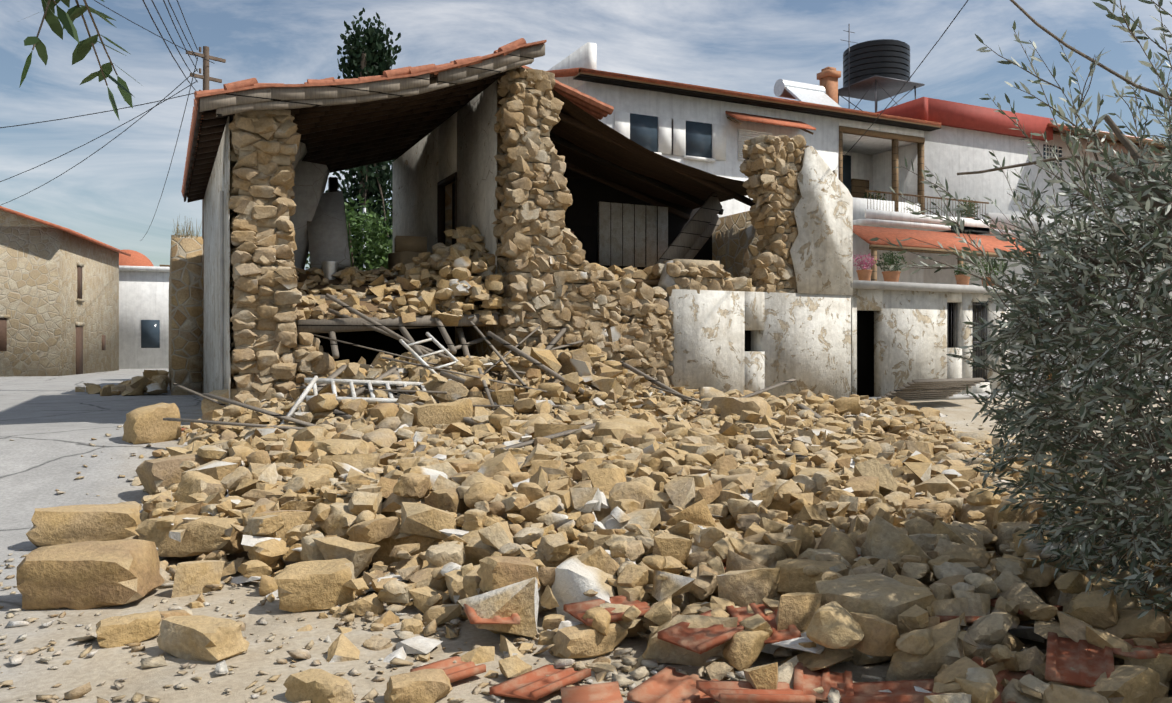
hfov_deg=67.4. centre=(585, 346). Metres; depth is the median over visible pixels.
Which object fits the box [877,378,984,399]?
stacked boards
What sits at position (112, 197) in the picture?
sky
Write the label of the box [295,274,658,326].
stones
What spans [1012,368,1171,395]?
low wall
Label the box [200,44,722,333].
concrete slab
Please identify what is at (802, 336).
plastered wall
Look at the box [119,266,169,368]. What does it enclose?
white houses
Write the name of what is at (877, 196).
balcony plant
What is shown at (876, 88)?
stand
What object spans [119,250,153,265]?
church dome
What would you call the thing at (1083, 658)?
fallen roof tiles
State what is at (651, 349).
house stones
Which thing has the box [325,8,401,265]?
cypress tree
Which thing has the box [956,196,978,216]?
terrace plant
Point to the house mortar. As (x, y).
(280, 159)
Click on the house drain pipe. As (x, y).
(221, 290)
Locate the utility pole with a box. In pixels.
[186,46,225,293]
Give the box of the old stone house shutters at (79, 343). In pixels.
[0,266,105,374]
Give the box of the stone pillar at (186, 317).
[169,235,202,394]
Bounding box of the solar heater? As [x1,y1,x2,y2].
[774,79,841,107]
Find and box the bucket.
[321,261,337,279]
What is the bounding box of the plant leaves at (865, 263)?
[853,252,877,268]
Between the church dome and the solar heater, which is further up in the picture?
the solar heater
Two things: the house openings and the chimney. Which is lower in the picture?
the house openings
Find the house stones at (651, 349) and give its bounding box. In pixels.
[228,68,842,402]
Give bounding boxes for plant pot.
[856,269,871,280]
[981,277,993,285]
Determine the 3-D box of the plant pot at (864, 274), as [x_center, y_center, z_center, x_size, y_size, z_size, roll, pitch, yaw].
[6.099,-1.531,19.257,0.346,0.290,0.346,0,0,-26]
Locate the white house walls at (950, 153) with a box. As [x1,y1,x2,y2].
[548,42,1171,368]
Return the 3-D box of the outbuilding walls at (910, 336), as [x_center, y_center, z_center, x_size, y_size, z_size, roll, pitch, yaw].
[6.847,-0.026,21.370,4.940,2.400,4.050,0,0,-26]
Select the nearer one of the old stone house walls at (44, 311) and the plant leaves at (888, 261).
the plant leaves at (888, 261)
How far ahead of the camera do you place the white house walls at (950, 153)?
33.05 m
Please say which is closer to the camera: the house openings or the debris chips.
the debris chips
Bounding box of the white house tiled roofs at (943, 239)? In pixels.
[548,67,1152,255]
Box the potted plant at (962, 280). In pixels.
[955,275,969,284]
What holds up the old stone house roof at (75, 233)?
on the old stone house walls at (44, 311)
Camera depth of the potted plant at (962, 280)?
20.73 m
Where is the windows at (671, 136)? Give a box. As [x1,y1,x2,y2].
[614,111,1050,328]
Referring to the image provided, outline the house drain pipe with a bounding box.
[220,191,223,389]
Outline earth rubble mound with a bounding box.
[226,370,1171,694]
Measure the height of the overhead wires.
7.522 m
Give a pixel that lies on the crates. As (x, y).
(407, 249)
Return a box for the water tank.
[843,39,909,86]
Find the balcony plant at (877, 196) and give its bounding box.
[862,190,885,200]
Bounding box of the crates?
[388,236,426,276]
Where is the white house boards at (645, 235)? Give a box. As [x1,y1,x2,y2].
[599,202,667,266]
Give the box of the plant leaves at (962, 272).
[954,263,972,274]
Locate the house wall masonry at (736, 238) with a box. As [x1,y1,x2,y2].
[203,84,763,392]
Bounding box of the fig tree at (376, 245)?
[305,193,392,276]
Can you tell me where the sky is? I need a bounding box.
[0,0,1171,267]
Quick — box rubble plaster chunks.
[176,358,1171,692]
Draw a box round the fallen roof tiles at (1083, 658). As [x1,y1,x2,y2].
[181,428,1171,702]
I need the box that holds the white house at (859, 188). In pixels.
[573,68,1169,373]
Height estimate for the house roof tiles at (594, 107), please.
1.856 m
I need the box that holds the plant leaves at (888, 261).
[875,250,906,270]
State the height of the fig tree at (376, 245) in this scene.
5.541 m
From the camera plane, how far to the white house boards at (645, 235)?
20.53 m
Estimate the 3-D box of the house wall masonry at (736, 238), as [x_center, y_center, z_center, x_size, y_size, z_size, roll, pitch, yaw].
[-2.054,-1.776,20.176,12.000,5.900,8.530,0,0,-26]
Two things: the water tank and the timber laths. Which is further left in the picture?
the timber laths
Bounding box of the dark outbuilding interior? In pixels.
[857,303,952,396]
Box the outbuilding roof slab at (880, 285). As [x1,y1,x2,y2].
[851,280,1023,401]
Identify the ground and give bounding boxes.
[0,368,1171,702]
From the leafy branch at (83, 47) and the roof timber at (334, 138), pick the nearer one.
the leafy branch at (83, 47)
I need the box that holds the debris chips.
[0,404,1165,702]
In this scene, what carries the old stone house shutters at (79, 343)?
attached to the old stone house walls at (44, 311)
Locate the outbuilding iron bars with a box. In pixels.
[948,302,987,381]
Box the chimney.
[817,67,840,103]
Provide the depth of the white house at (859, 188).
29.56 m
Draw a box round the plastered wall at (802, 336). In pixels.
[204,116,852,404]
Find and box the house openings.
[141,320,159,347]
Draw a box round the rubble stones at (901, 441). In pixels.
[75,225,1171,702]
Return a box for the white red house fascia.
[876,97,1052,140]
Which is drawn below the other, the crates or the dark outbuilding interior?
the dark outbuilding interior
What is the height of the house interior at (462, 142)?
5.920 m
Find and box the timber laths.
[163,285,833,470]
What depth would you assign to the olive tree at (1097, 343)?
4.96 m
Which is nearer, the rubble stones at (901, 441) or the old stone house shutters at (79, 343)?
the rubble stones at (901, 441)
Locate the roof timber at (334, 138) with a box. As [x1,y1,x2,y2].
[184,63,754,271]
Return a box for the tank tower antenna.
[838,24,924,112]
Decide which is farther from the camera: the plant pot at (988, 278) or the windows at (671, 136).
the windows at (671, 136)
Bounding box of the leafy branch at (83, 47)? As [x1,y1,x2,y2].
[19,0,142,120]
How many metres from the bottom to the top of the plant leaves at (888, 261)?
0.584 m
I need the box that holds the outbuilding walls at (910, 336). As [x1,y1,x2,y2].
[852,288,1009,396]
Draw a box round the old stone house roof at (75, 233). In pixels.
[0,206,130,256]
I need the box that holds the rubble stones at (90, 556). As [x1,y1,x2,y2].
[16,388,1171,702]
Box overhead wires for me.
[0,0,967,237]
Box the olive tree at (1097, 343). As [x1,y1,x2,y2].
[870,0,1171,619]
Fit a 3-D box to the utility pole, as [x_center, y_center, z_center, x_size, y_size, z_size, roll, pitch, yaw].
[-9.795,-3.276,22.662,0.203,8.900,1.002,0,0,42]
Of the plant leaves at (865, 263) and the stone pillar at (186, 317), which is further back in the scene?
the stone pillar at (186, 317)
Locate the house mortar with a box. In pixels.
[237,68,803,392]
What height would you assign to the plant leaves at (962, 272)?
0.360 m
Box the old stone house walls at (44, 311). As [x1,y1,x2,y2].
[0,210,118,376]
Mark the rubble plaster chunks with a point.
(418, 644)
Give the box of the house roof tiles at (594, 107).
[181,38,613,197]
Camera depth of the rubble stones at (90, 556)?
5.67 m
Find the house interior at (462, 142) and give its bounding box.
[314,81,750,364]
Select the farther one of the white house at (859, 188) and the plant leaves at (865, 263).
the white house at (859, 188)

